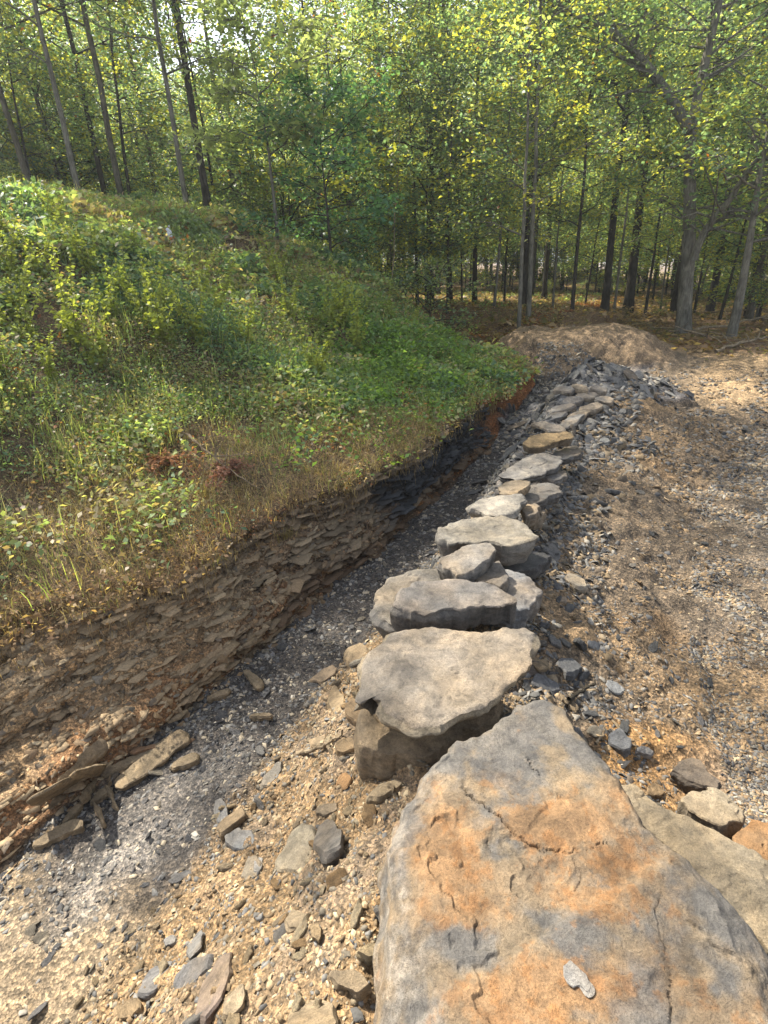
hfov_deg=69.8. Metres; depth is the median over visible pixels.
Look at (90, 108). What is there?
understory bush
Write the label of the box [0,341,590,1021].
shale gravel
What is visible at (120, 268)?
tall weed
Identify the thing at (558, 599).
slope stone
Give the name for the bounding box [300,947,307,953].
bank stone
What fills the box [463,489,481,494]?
shale slab
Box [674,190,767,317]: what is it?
understory bush
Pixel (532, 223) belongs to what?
young tree
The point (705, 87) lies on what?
understory bush
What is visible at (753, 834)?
orange block
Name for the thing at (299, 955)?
bank stone
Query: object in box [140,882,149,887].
ditch stone
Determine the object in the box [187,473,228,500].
grass tuft
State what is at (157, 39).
young tree
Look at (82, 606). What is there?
root
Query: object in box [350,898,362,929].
bank stone
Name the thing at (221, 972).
long stone
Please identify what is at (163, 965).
bank stone
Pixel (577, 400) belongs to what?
flat rock
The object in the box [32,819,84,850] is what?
shale splinter
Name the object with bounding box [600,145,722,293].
understory bush
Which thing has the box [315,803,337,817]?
long stone
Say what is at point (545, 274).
oak tree
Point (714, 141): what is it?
tree
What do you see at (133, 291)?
tall weed
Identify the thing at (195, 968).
grey slab
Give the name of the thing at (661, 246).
understory bush
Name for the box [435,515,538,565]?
pale rock
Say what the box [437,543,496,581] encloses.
wedge rock
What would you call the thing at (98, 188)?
understory bush
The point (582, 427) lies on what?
shale slab
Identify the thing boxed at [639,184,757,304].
understory bush
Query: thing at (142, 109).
understory bush
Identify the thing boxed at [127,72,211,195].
young tree
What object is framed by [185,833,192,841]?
ditch stone
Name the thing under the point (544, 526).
ridge stone
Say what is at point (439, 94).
oak tree
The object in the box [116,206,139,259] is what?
tall weed
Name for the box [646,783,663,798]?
tan stone
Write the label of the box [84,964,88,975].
bank stone
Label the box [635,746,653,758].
dark stone
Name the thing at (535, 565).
dark rock
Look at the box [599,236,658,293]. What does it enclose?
understory bush
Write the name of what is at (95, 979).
bank stone
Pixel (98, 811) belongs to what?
shale splinter
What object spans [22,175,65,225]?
tall weed
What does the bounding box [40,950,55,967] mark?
ditch stone
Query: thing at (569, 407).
flat rock
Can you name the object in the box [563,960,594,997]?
stone flake
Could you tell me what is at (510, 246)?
young tree
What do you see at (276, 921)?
bank stone
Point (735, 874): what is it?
long rock
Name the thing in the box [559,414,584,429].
flat rock
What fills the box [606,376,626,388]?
shale slab
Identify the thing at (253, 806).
bank stone
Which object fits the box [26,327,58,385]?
tall weed
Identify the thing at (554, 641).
ridge stone
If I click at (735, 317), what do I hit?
leaning tree
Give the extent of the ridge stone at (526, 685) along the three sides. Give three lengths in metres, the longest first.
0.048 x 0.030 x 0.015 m
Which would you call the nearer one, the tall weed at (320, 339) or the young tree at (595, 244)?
the tall weed at (320, 339)
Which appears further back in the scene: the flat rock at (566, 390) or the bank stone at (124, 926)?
the flat rock at (566, 390)
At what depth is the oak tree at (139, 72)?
15.52 m
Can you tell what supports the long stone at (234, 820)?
on the ground at (64, 984)
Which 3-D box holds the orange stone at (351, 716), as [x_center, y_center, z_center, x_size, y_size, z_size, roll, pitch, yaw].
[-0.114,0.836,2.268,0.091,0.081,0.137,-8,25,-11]
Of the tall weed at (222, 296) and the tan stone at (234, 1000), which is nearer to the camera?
the tan stone at (234, 1000)
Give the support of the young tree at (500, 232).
on the ground at (64, 984)
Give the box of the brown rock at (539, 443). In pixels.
[522,431,573,453]
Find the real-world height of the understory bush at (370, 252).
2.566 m
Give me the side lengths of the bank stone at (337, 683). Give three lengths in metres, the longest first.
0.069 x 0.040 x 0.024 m
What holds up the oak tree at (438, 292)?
on the ground at (64, 984)
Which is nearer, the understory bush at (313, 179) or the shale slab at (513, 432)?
the shale slab at (513, 432)
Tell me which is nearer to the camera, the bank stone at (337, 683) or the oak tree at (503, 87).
the bank stone at (337, 683)
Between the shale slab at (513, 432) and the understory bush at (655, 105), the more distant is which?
the understory bush at (655, 105)
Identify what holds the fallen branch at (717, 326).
on the ground at (64, 984)
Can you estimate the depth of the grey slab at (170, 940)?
1.80 m
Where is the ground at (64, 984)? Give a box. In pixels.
[0,196,767,1023]
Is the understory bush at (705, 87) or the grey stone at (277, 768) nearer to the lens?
the grey stone at (277, 768)
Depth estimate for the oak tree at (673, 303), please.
13.87 m
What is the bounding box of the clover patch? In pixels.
[77,276,540,501]
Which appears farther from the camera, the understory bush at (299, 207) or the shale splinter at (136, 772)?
the understory bush at (299, 207)
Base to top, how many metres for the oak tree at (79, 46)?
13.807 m
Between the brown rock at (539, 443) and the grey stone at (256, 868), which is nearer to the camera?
the grey stone at (256, 868)
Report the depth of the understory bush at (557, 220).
26.20 m
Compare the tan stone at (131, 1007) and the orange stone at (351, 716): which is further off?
the orange stone at (351, 716)
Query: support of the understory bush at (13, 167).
on the ground at (64, 984)
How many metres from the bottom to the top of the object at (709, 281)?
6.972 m
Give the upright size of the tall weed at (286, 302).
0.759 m
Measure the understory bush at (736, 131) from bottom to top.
22.605 m
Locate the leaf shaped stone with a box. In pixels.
[275,823,315,872]
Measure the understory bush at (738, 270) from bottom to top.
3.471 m
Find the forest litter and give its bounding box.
[407,288,767,359]
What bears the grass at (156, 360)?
on the ground at (64, 984)
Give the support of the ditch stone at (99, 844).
on the ground at (64, 984)
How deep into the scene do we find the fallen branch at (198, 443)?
3.76 m
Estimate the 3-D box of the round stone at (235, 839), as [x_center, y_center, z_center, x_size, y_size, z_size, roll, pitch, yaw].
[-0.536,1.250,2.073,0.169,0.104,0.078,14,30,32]
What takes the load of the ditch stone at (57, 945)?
on the ground at (64, 984)
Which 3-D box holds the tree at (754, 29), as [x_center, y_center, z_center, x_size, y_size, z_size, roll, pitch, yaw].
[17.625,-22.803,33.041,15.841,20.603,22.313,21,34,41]
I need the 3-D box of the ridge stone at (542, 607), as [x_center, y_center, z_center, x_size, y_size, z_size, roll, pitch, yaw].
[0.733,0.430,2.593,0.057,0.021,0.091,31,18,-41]
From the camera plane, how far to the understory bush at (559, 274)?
24.99 m
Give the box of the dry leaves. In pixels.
[0,193,671,651]
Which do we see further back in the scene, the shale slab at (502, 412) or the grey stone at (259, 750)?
the shale slab at (502, 412)
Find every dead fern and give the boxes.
[134,449,204,475]
[188,456,255,491]
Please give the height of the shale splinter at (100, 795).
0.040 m
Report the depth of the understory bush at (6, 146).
8.71 m
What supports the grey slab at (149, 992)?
on the ground at (64, 984)
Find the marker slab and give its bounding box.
[166,225,172,243]
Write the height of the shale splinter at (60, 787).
0.232 m
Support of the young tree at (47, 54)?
on the ground at (64, 984)
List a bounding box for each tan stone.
[112,998,142,1019]
[222,984,245,1018]
[241,855,263,879]
[284,909,304,933]
[309,923,321,942]
[326,685,344,715]
[329,969,371,1001]
[335,737,353,755]
[343,643,367,667]
[355,943,374,965]
[366,779,402,804]
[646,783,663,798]
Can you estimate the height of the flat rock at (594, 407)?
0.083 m
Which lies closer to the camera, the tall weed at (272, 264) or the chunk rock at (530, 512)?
the chunk rock at (530, 512)
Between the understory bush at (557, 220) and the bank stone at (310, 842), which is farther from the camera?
the understory bush at (557, 220)
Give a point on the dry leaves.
(190, 551)
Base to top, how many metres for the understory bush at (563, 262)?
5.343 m
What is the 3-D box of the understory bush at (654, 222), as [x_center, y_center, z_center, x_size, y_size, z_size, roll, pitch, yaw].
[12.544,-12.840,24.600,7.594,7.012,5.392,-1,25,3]
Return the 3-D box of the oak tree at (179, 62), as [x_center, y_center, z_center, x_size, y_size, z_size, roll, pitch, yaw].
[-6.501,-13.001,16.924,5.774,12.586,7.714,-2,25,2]
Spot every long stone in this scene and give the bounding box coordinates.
[195,952,232,1023]
[216,807,245,840]
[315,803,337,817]
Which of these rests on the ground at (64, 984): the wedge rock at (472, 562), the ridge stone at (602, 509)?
the ridge stone at (602, 509)
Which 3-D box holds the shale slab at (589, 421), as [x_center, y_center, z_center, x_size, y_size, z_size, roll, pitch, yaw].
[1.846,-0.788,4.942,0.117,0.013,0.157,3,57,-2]
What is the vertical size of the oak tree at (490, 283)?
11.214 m
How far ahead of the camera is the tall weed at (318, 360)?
5.14 m
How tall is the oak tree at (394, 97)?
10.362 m
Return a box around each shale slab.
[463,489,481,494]
[470,479,489,484]
[497,407,504,415]
[498,438,527,462]
[506,403,512,412]
[506,421,526,430]
[511,430,520,435]
[523,417,530,429]
[525,402,538,410]
[534,412,539,420]
[538,403,544,412]
[569,370,579,378]
[570,425,576,435]
[576,364,585,372]
[578,424,586,432]
[583,418,594,425]
[584,433,595,441]
[586,362,594,369]
[594,383,616,391]
[603,367,611,375]
[606,364,615,372]
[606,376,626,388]
[623,369,637,380]
[634,370,643,379]
[640,384,650,394]
[650,377,671,386]
[664,390,675,396]
[684,390,694,398]
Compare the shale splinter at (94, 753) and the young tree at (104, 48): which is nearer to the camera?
the shale splinter at (94, 753)
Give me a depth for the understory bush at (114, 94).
30.90 m
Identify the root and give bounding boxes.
[78,602,104,637]
[296,730,342,755]
[567,680,595,701]
[594,721,605,744]
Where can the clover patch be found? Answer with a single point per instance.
(396, 366)
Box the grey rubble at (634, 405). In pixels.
[420,358,672,583]
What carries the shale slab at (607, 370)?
on the ground at (64, 984)
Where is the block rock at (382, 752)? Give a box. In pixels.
[353,700,503,780]
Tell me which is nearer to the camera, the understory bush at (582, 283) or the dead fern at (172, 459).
the dead fern at (172, 459)
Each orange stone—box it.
[336,773,352,789]
[345,698,359,726]
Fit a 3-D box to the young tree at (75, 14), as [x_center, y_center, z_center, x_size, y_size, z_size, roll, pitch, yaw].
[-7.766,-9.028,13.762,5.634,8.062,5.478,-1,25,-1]
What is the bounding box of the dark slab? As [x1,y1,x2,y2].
[670,757,721,791]
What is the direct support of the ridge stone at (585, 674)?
on the ground at (64, 984)
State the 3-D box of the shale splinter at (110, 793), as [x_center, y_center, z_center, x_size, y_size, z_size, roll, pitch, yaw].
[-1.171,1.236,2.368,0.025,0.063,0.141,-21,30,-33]
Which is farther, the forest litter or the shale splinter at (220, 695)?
the forest litter
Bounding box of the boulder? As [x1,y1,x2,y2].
[373,699,767,1023]
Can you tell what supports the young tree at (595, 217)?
on the ground at (64, 984)
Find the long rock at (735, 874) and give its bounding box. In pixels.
[622,784,767,954]
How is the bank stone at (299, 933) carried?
on the ground at (64, 984)
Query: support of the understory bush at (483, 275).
on the ground at (64, 984)
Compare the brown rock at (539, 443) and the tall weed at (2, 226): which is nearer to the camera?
the brown rock at (539, 443)
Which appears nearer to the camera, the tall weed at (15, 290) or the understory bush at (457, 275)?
the tall weed at (15, 290)
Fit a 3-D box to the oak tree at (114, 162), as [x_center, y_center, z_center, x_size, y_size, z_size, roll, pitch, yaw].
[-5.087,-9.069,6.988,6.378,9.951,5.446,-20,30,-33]
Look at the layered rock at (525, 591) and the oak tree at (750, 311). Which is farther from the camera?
the oak tree at (750, 311)
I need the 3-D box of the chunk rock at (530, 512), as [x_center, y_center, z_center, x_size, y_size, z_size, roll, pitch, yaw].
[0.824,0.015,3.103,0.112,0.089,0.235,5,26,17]
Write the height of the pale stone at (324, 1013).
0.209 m
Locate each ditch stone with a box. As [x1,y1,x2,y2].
[23,887,31,895]
[24,923,35,936]
[27,1001,47,1020]
[31,931,49,943]
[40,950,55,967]
[52,943,61,950]
[93,838,106,851]
[96,942,102,948]
[107,896,112,905]
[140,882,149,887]
[148,768,162,775]
[160,819,169,828]
[168,870,190,883]
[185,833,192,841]
[192,702,198,709]
[216,710,227,720]
[229,727,240,735]
[244,716,250,722]
[260,687,269,698]
[261,648,268,653]
[276,643,288,650]
[307,682,318,686]
[308,655,314,661]
[357,616,365,621]
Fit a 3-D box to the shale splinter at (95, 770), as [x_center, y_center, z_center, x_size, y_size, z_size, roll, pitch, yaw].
[-1.273,1.170,2.482,0.078,0.475,0.420,-8,25,-11]
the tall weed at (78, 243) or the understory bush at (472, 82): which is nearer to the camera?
the tall weed at (78, 243)
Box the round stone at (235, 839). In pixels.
[224,828,253,851]
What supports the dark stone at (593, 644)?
on the ground at (64, 984)
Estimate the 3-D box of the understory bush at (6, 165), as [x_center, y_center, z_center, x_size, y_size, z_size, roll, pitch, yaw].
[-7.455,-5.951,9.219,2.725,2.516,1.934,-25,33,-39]
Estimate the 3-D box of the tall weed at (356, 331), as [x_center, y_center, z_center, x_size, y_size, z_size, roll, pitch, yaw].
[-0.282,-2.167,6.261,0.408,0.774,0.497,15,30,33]
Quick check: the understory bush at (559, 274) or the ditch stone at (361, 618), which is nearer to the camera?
the ditch stone at (361, 618)
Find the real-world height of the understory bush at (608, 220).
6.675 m
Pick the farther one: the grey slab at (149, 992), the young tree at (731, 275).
the young tree at (731, 275)
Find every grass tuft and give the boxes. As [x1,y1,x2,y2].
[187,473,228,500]
[271,517,305,543]
[340,471,364,493]
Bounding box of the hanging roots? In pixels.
[0,399,501,693]
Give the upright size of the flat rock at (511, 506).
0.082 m
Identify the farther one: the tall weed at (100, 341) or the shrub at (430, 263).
the shrub at (430, 263)
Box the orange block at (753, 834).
[732,819,767,859]
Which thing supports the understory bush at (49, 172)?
on the ground at (64, 984)
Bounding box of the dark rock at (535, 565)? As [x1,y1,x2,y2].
[502,552,551,578]
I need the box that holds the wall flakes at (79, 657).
[0,471,393,878]
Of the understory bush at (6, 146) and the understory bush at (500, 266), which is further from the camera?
the understory bush at (500, 266)
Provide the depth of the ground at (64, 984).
2.72 m
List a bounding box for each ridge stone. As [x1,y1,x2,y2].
[349,658,361,668]
[429,559,436,568]
[522,679,530,690]
[532,657,548,672]
[540,603,545,610]
[542,524,549,529]
[542,543,560,560]
[548,635,561,648]
[559,637,571,647]
[560,693,568,704]
[568,699,578,712]
[573,637,586,650]
[578,670,589,681]
[583,710,598,716]
[586,725,601,737]
[599,507,607,513]
[604,489,620,495]
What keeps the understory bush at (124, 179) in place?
on the ground at (64, 984)
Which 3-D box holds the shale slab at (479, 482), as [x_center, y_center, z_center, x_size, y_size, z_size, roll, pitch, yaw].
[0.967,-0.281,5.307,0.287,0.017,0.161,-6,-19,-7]
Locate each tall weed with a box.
[0,205,59,285]
[0,206,10,240]
[0,211,20,283]
[0,247,37,326]
[0,273,42,353]
[0,332,11,386]
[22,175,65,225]
[26,272,115,377]
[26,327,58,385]
[28,245,91,351]
[50,212,103,281]
[54,211,83,264]
[91,230,134,301]
[95,254,119,325]
[105,265,153,329]
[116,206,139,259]
[123,252,176,349]
[152,259,178,313]
[157,276,210,352]
[164,308,178,356]
[176,248,238,315]
[184,249,215,295]
[213,255,234,295]
[217,286,256,351]
[250,224,296,285]
[269,255,302,325]
[276,301,345,377]
[304,286,327,336]
[311,309,333,349]
[318,254,355,328]
[320,288,336,330]
[334,289,371,350]
[348,292,367,317]
[375,278,394,319]
[405,301,423,320]
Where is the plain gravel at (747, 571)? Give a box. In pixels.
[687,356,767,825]
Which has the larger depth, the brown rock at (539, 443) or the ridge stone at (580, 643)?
the brown rock at (539, 443)
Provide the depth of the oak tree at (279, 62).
18.10 m
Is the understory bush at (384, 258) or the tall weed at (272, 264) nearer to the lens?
the tall weed at (272, 264)
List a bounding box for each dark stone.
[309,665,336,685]
[527,660,543,676]
[530,673,559,692]
[556,658,582,680]
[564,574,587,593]
[587,640,600,649]
[607,728,631,757]
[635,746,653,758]
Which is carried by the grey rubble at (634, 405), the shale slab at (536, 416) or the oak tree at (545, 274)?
the shale slab at (536, 416)
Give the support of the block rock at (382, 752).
on the ground at (64, 984)
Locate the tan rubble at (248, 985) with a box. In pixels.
[64,489,557,1023]
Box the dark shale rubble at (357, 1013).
[350,409,664,1022]
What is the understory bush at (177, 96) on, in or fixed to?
on the ground at (64, 984)
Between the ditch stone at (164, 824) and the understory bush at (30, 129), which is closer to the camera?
the ditch stone at (164, 824)
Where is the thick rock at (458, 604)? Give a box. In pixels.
[389,579,516,631]
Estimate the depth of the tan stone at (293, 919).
1.50 m
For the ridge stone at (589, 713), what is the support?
on the ground at (64, 984)
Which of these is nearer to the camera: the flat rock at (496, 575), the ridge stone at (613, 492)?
the flat rock at (496, 575)
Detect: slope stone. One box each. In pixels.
[535,582,543,590]
[540,640,546,646]
[556,595,561,602]
[573,726,583,737]
[579,689,591,698]
[620,720,628,734]
[634,578,643,585]
[636,490,645,493]
[637,629,644,635]
[648,641,658,652]
[655,729,660,737]
[696,716,704,726]
[707,677,712,687]
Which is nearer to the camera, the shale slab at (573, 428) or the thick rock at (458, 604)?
the thick rock at (458, 604)
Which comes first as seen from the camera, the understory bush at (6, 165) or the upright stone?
the upright stone
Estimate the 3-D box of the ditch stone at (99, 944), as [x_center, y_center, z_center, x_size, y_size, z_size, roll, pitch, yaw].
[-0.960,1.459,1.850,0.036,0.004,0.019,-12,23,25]
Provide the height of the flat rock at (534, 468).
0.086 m
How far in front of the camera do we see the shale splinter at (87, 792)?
2.35 m
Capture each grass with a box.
[0,174,669,609]
[0,334,520,640]
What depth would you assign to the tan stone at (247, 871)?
1.92 m
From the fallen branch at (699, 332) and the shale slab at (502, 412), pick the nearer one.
the shale slab at (502, 412)
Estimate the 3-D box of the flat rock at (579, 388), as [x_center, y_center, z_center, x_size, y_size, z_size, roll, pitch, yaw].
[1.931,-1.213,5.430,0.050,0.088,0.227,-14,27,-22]
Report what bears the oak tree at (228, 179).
on the ground at (64, 984)
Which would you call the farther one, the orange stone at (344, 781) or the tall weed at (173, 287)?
the tall weed at (173, 287)
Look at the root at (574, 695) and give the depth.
2.15 m
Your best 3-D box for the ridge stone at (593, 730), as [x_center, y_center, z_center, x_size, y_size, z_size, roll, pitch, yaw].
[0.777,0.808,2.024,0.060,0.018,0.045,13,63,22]
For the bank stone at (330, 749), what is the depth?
2.21 m
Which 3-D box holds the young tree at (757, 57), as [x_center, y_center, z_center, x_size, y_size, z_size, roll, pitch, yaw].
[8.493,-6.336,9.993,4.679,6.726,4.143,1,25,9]
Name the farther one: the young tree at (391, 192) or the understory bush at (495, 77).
the understory bush at (495, 77)
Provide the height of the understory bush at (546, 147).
19.345 m
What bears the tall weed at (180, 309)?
on the ground at (64, 984)
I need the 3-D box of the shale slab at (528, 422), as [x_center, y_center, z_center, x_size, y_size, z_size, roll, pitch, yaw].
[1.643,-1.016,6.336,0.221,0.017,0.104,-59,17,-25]
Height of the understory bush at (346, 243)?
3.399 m
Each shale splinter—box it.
[26,777,81,805]
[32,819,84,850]
[57,738,107,781]
[62,801,83,823]
[69,764,106,778]
[79,779,96,803]
[90,786,108,805]
[92,799,106,828]
[100,743,163,778]
[105,785,118,810]
[114,729,189,790]
[129,738,194,755]
[169,752,200,772]
[206,688,231,703]
[243,670,263,691]
[249,712,272,721]
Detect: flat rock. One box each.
[353,627,540,739]
[369,569,440,637]
[466,494,527,518]
[475,561,509,591]
[498,453,562,483]
[498,480,530,494]
[524,483,562,509]
[531,421,565,432]
[542,471,567,485]
[544,411,567,421]
[545,393,553,402]
[549,403,576,413]
[551,446,583,464]
[553,386,574,395]
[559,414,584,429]
[562,396,584,405]
[567,410,590,422]
[571,384,588,393]
[576,392,598,401]
[579,402,602,414]
[590,385,607,395]
[594,396,613,406]
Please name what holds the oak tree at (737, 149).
on the ground at (64, 984)
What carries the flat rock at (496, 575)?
on the layered rock at (525, 591)
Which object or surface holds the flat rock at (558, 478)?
on the ground at (64, 984)
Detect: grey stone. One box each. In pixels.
[213,798,227,823]
[253,857,262,873]
[255,745,264,756]
[260,761,282,787]
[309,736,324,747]
[606,680,624,694]
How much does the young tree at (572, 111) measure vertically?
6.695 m
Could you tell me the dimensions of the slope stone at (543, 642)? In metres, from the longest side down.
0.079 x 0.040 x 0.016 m
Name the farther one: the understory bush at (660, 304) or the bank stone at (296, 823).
the understory bush at (660, 304)
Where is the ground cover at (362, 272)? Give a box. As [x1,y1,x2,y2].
[0,176,672,602]
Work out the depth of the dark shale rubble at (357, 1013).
3.06 m
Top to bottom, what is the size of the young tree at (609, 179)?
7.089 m
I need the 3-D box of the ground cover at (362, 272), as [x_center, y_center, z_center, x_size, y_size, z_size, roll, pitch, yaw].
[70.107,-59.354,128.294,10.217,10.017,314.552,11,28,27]
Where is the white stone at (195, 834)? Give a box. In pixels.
[191,831,199,838]
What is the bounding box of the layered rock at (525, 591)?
[498,569,542,628]
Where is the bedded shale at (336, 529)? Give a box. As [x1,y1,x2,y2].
[0,402,495,861]
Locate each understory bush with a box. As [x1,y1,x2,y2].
[0,3,179,188]
[0,5,217,186]
[0,10,76,179]
[0,35,220,195]
[0,36,141,194]
[0,46,153,189]
[0,50,81,184]
[0,68,94,185]
[0,142,20,179]
[0,148,43,184]
[5,73,113,189]
[57,6,209,191]
[70,163,162,194]
[71,159,175,196]
[83,179,125,193]
[106,113,284,204]
[107,143,192,197]
[124,58,212,152]
[133,150,169,192]
[136,120,295,227]
[139,142,314,228]
[188,155,312,219]
[199,185,282,223]
[202,48,381,256]
[217,45,346,211]
[218,170,327,240]
[231,98,367,247]
[267,197,346,252]
[269,192,338,242]
[309,195,381,264]
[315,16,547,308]
[317,77,532,299]
[328,203,420,267]
[330,213,411,280]
[337,185,477,306]
[357,130,522,299]
[357,186,484,294]
[380,3,631,223]
[419,180,499,279]
[425,0,640,266]
[435,167,540,291]
[442,219,469,283]
[442,223,493,287]
[451,198,520,288]
[458,229,520,284]
[464,169,551,286]
[465,171,556,291]
[472,194,540,285]
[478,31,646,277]
[479,177,558,286]
[482,231,543,291]
[497,187,569,287]
[500,200,561,281]
[510,148,602,280]
[512,156,651,289]
[535,211,606,292]
[537,198,634,294]
[537,225,584,283]
[538,171,660,294]
[538,176,632,290]
[549,223,597,290]
[552,167,613,287]
[558,139,669,290]
[564,210,650,290]
[576,279,593,298]
[586,232,648,292]
[589,11,767,282]
[597,0,767,259]
[597,161,715,302]
[598,133,717,292]
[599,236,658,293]
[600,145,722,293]
[602,145,738,291]
[602,192,679,293]
[639,2,765,266]
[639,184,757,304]
[649,298,669,314]
[660,176,762,294]
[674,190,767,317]
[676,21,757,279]
[679,173,767,319]
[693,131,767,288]
[698,219,757,304]
[700,213,767,317]
[701,222,767,295]
[703,168,767,307]
[709,221,767,299]
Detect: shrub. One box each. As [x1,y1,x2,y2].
[219,57,423,259]
[379,250,495,330]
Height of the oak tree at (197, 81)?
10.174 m
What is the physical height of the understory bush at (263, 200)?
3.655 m
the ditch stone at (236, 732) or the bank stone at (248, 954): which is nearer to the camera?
the bank stone at (248, 954)
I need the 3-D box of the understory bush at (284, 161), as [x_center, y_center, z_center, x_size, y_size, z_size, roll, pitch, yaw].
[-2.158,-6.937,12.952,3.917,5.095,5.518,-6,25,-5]
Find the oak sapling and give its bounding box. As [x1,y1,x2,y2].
[161,0,371,241]
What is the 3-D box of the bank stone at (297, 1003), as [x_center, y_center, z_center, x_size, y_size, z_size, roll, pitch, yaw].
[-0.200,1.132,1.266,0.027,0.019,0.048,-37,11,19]
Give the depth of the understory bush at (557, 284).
24.04 m
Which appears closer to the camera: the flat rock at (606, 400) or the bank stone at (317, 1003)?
the bank stone at (317, 1003)
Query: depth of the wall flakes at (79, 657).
2.76 m
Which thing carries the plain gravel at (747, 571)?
on the ground at (64, 984)
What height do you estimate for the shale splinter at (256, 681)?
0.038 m
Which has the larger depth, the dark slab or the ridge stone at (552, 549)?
the ridge stone at (552, 549)
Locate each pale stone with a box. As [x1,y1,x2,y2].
[287,1000,337,1023]
[599,438,609,445]
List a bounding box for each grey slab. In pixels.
[137,961,172,999]
[163,935,176,946]
[173,954,213,988]
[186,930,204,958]
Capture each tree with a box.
[0,0,47,119]
[0,0,107,39]
[0,0,113,180]
[0,0,119,184]
[0,0,178,180]
[0,0,206,190]
[0,0,221,180]
[0,0,275,193]
[0,0,285,206]
[0,4,90,93]
[1,0,171,194]
[1,0,176,193]
[1,0,267,194]
[1,2,126,193]
[3,1,183,191]
[16,0,218,193]
[17,0,221,194]
[20,0,224,195]
[44,0,348,234]
[48,0,210,211]
[54,2,173,186]
[55,0,288,198]
[60,0,254,197]
[68,0,209,188]
[112,33,277,186]
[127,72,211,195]
[156,71,248,191]
[184,44,376,247]
[193,0,411,243]
[194,78,305,222]
[209,0,350,209]
[224,0,421,250]
[227,0,481,255]
[228,0,503,268]
[233,0,406,224]
[262,55,427,263]
[264,0,475,267]
[271,0,483,262]
[293,0,731,278]
[296,0,565,299]
[298,29,432,227]
[300,0,567,300]
[301,0,434,267]
[318,0,479,298]
[323,14,502,294]
[324,0,503,306]
[336,0,679,278]
[358,104,455,291]
[364,0,482,217]
[368,0,555,314]
[387,0,587,301]
[391,61,498,288]
[392,118,409,297]
[398,0,672,305]
[404,0,700,328]
[404,100,520,305]
[411,0,740,317]
[423,0,598,307]
[426,0,724,309]
[452,73,581,301]
[454,42,549,285]
[456,0,599,294]
[459,0,635,298]
[477,0,767,333]
[484,66,623,307]
[485,0,756,283]
[485,8,638,290]
[489,0,767,281]
[502,35,571,282]
[519,37,611,290]
[536,0,765,310]
[539,112,671,303]
[549,0,767,312]
[552,17,717,311]
[555,0,767,282]
[556,0,764,285]
[557,51,682,294]
[569,9,761,314]
[588,89,679,225]
[592,0,767,311]
[598,1,714,211]
[599,24,731,289]
[599,30,767,336]
[612,0,767,312]
[614,68,756,298]
[623,126,745,308]
[631,65,767,312]
[661,0,767,318]
[667,144,766,302]
[673,36,767,319]
[709,146,767,317]
[712,55,767,285]
[724,7,767,207]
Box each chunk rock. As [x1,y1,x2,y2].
[521,501,540,526]
[531,510,546,529]
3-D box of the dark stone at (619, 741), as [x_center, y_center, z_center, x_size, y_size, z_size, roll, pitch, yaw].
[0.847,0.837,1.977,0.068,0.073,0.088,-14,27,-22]
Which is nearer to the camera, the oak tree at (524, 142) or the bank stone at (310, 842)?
the bank stone at (310, 842)
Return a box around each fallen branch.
[174,423,258,488]
[650,323,766,345]
[690,301,767,332]
[714,330,767,352]
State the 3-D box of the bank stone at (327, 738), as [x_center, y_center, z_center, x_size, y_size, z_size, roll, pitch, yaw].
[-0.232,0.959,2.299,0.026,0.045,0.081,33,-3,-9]
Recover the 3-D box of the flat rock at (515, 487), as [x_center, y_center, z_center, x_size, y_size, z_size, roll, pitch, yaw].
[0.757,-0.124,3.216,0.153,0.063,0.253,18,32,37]
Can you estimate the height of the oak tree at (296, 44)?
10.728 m
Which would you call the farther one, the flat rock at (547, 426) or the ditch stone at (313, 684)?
the flat rock at (547, 426)
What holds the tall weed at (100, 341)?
on the ground at (64, 984)
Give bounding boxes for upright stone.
[313,819,343,867]
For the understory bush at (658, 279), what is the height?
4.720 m
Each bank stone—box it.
[73,996,84,1009]
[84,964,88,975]
[92,976,98,985]
[105,988,113,994]
[121,922,127,931]
[132,960,144,973]
[153,922,159,928]
[158,957,167,973]
[182,1011,202,1023]
[186,925,194,939]
[211,812,219,821]
[216,863,233,871]
[218,804,235,809]
[225,1013,240,1023]
[234,898,246,909]
[243,945,252,964]
[250,803,256,811]
[254,797,264,810]
[261,818,267,826]
[270,878,281,890]
[272,912,289,927]
[273,923,285,942]
[278,913,287,925]
[290,913,310,947]
[291,938,306,948]
[291,991,303,1012]
[292,816,302,828]
[292,951,306,960]
[299,878,311,885]
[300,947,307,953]
[308,840,313,847]
[313,998,321,1007]
[319,764,328,773]
[324,736,332,745]
[325,867,346,890]
[326,745,333,754]
[330,812,335,821]
[331,680,341,686]
[342,805,353,816]
[343,837,350,843]
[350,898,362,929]
[361,802,375,827]
[374,905,379,922]
[387,782,394,791]
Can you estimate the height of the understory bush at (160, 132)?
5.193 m
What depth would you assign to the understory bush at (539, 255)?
21.83 m
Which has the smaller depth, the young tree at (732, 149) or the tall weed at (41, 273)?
the tall weed at (41, 273)
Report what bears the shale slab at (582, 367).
on the ground at (64, 984)
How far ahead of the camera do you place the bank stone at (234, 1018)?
1.29 m
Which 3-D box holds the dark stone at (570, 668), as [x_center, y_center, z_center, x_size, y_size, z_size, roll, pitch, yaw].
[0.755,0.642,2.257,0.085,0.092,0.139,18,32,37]
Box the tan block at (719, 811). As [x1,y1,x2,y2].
[677,787,745,839]
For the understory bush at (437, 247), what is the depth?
12.30 m

